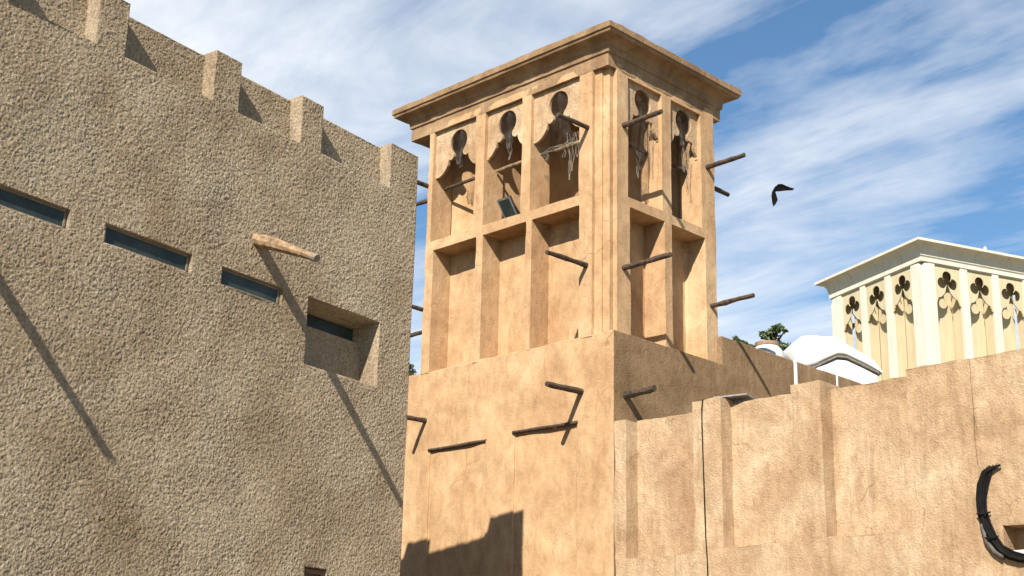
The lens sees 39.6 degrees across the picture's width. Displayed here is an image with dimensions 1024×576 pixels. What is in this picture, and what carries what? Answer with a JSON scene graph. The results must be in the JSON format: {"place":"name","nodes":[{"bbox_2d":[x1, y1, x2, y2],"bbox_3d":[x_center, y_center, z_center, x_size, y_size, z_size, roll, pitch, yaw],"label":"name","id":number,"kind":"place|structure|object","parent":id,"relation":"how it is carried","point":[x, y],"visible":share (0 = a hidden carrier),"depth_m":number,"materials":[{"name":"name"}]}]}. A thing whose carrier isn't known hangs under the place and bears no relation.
{"place":"outdoors","nodes":[
{"label":"outdoors","id":0,"kind":"place"},
{"bbox_2d":[0,0,417,575],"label":"stucco house","id":1,"kind":"structure","parent":0,"point":[206,274],"depth_m":15.67,"materials":[{"name":"beige paint"}]},
{"bbox_2d":[0,186,65,227],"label":"slit window","id":2,"kind":"structure","parent":1,"relation":"in","point":[10,199],"depth_m":14.20,"materials":[{"name":"blue glass"}]},
{"bbox_2d":[104,225,188,271],"bbox_3d":[-3.951,-0.413,15.363,0.026,0.201,1.184,-10,-21,33],"label":"slit window","id":3,"kind":"structure","parent":1,"relation":"in","point":[115,237],"depth_m":15.36,"materials":[{"name":"blue glass"}]},
{"bbox_2d":[221,268,278,303],"bbox_3d":[-3.065,-0.012,16.595,0.026,0.201,0.964,-10,-21,33],"label":"slit window","id":4,"kind":"structure","parent":1,"relation":"in","point":[230,279],"depth_m":16.60,"materials":[{"name":"blue glass"}]},
{"bbox_2d":[304,569,323,575],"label":"small window","id":5,"kind":"structure","parent":1,"relation":"in","point":[308,572],"depth_m":16.72,"materials":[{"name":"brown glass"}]},
{"bbox_2d":[307,314,352,340],"bbox_3d":[-2.431,0.480,18.075,0.012,0.182,1.222,-10,-21,33],"label":"recessed window","id":6,"kind":"structure","parent":1,"relation":"in","point":[314,322],"depth_m":18.20,"materials":[{"name":"glass"}]},
{"bbox_2d":[392,20,754,575],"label":"wind tower","id":7,"kind":"structure","parent":0,"point":[566,322],"depth_m":24.64,"materials":[{"name":"beige paint"}]},
{"bbox_2d":[452,130,466,164],"bbox_3d":[-0.971,-2.618,26.710,0.464,0.748,0.056,-15,-23,41],"label":"torn net","id":8,"kind":"object","parent":7,"relation":"attached to","point":[461,149],"visible":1,"depth_m":26.73,"materials":[{"name":"grey fabric"}]},
{"bbox_2d":[497,195,518,217],"bbox_3d":[-0.050,-1.413,25.135,0.353,0.339,0.333,-15,-24,42],"label":"floodlight","id":9,"kind":"object","parent":7,"relation":"attached to","point":[507,206],"visible":1,"depth_m":25.07,"materials":[{"name":"black metal"}]},
{"bbox_2d":[500,112,515,159],"bbox_3d":[-0.054,-2.771,25.817,0.460,0.947,0.057,-15,-23,41],"label":"torn net","id":10,"kind":"object","parent":7,"relation":"attached to","point":[509,133],"visible":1,"depth_m":25.83,"materials":[{"name":"grey fabric"}]},
{"bbox_2d":[539,92,578,179],"bbox_3d":[0.831,-2.651,24.840,0.904,1.716,0.099,-15,-24,42],"label":"torn net","id":11,"kind":"object","parent":7,"relation":"attached to","point":[567,144],"visible":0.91,"depth_m":24.91,"materials":[{"name":"grey fabric"}]},
{"bbox_2d":[628,91,652,176],"bbox_3d":[2.239,-2.681,24.727,0.079,1.666,0.719,-14,-23,41],"label":"torn net","id":12,"kind":"object","parent":7,"relation":"attached to","point":[638,127],"visible":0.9,"depth_m":24.73,"materials":[{"name":"grey fabric"}]},
{"bbox_2d":[676,111,689,189],"bbox_3d":[3.055,-2.509,25.564,0.053,1.467,0.476,-14,-23,41],"label":"torn net","id":13,"kind":"object","parent":7,"relation":"attached to","point":[681,131],"visible":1,"depth_m":25.67,"materials":[{"name":"grey fabric"}]},
{"bbox_2d":[124,0,1023,374],"label":"sky","id":14,"kind":"structure","parent":0,"point":[890,124],"materials":[{"name":"blue"}]},
{"bbox_2d":[755,340,784,357],"bbox_3d":[5.029,1.798,27.869,0.720,1.490,0.720,1,-17,0],"label":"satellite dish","id":15,"kind":"object","parent":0,"point":[771,346],"visible":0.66,"depth_m":27.84,"materials":[{"name":"white metal"}]},
{"bbox_2d":[771,184,793,205],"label":"bird","id":16,"kind":"object","parent":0,"point":[780,187],"visible":1,"depth_m":47.17},
{"bbox_2d":[783,335,882,383],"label":"roof unit","id":17,"kind":"structure","parent":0,"point":[834,355],"depth_m":29.59,"materials":[{"name":"white metal"}]},
{"bbox_2d":[814,237,1023,380],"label":"wind tower","id":18,"kind":"structure","parent":0,"point":[916,302],"depth_m":41.23,"materials":[{"name":"beige paint"}]},
{"label":"ground","id":19,"kind":"structure","parent":0,"visible":0},
{"bbox_2d":[409,364,416,375],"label":"tree","id":20,"kind":"object","parent":19,"relation":"on","point":[412,371],"visible":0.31,"depth_m":61.22,"materials":[{"name":"green plant"}]},
{"bbox_2d":[732,336,752,345],"bbox_3d":[5.826,6.711,35.192,0.656,11.499,1.031,1,-17,0],"label":"tree","id":21,"kind":"object","parent":19,"relation":"on","point":[736,338],"visible":0.09,"depth_m":36.72,"materials":[{"name":"green plant"}]},
{"bbox_2d":[751,323,790,350],"bbox_3d":[6.226,6.255,33.204,1.018,11.210,1.456,1,-17,0],"label":"tree","id":22,"kind":"object","parent":19,"relation":"on","point":[774,330],"visible":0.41,"depth_m":34.24,"materials":[{"name":"green plant"}]},
{"bbox_2d":[717,336,860,398],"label":"parapet wall","id":23,"kind":"structure","parent":19,"relation":"on","point":[754,372],"depth_m":25.57,"materials":[{"name":"brown paint"}]},
{"bbox_2d":[614,349,1023,575],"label":"courtyard wall","id":24,"kind":"structure","parent":19,"relation":"on","point":[823,478],"depth_m":19.47,"materials":[{"name":"beige paint"}]},
{"bbox_2d":[701,399,707,575],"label":"wire","id":25,"kind":"object","parent":24,"relation":"hanging from","point":[703,487],"visible":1,"depth_m":20.75,"materials":[{"name":"black rubber"}]},
{"bbox_2d":[713,393,755,403],"bbox_3d":[3.320,1.728,21.126,0.540,0.205,0.400,-9,-20,30],"label":"metal plate","id":26,"kind":"object","parent":24,"relation":"on","point":[738,398],"visible":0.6,"depth_m":21.04,"materials":[{"name":"grey metal"}]},
{"bbox_2d":[793,360,797,383],"bbox_3d":[4.246,1.914,21.144,0.069,1.711,0.073,1,-17,0],"label":"pipe","id":27,"kind":"object","parent":24,"relation":"on","point":[795,362],"visible":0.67,"depth_m":21.32,"materials":[{"name":"white plastic"}]},
{"bbox_2d":[976,464,1023,562],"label":"cable bundle","id":28,"kind":"object","parent":24,"relation":"attached to","point":[995,545],"visible":1,"depth_m":17.56,"materials":[{"name":"black rubber"}]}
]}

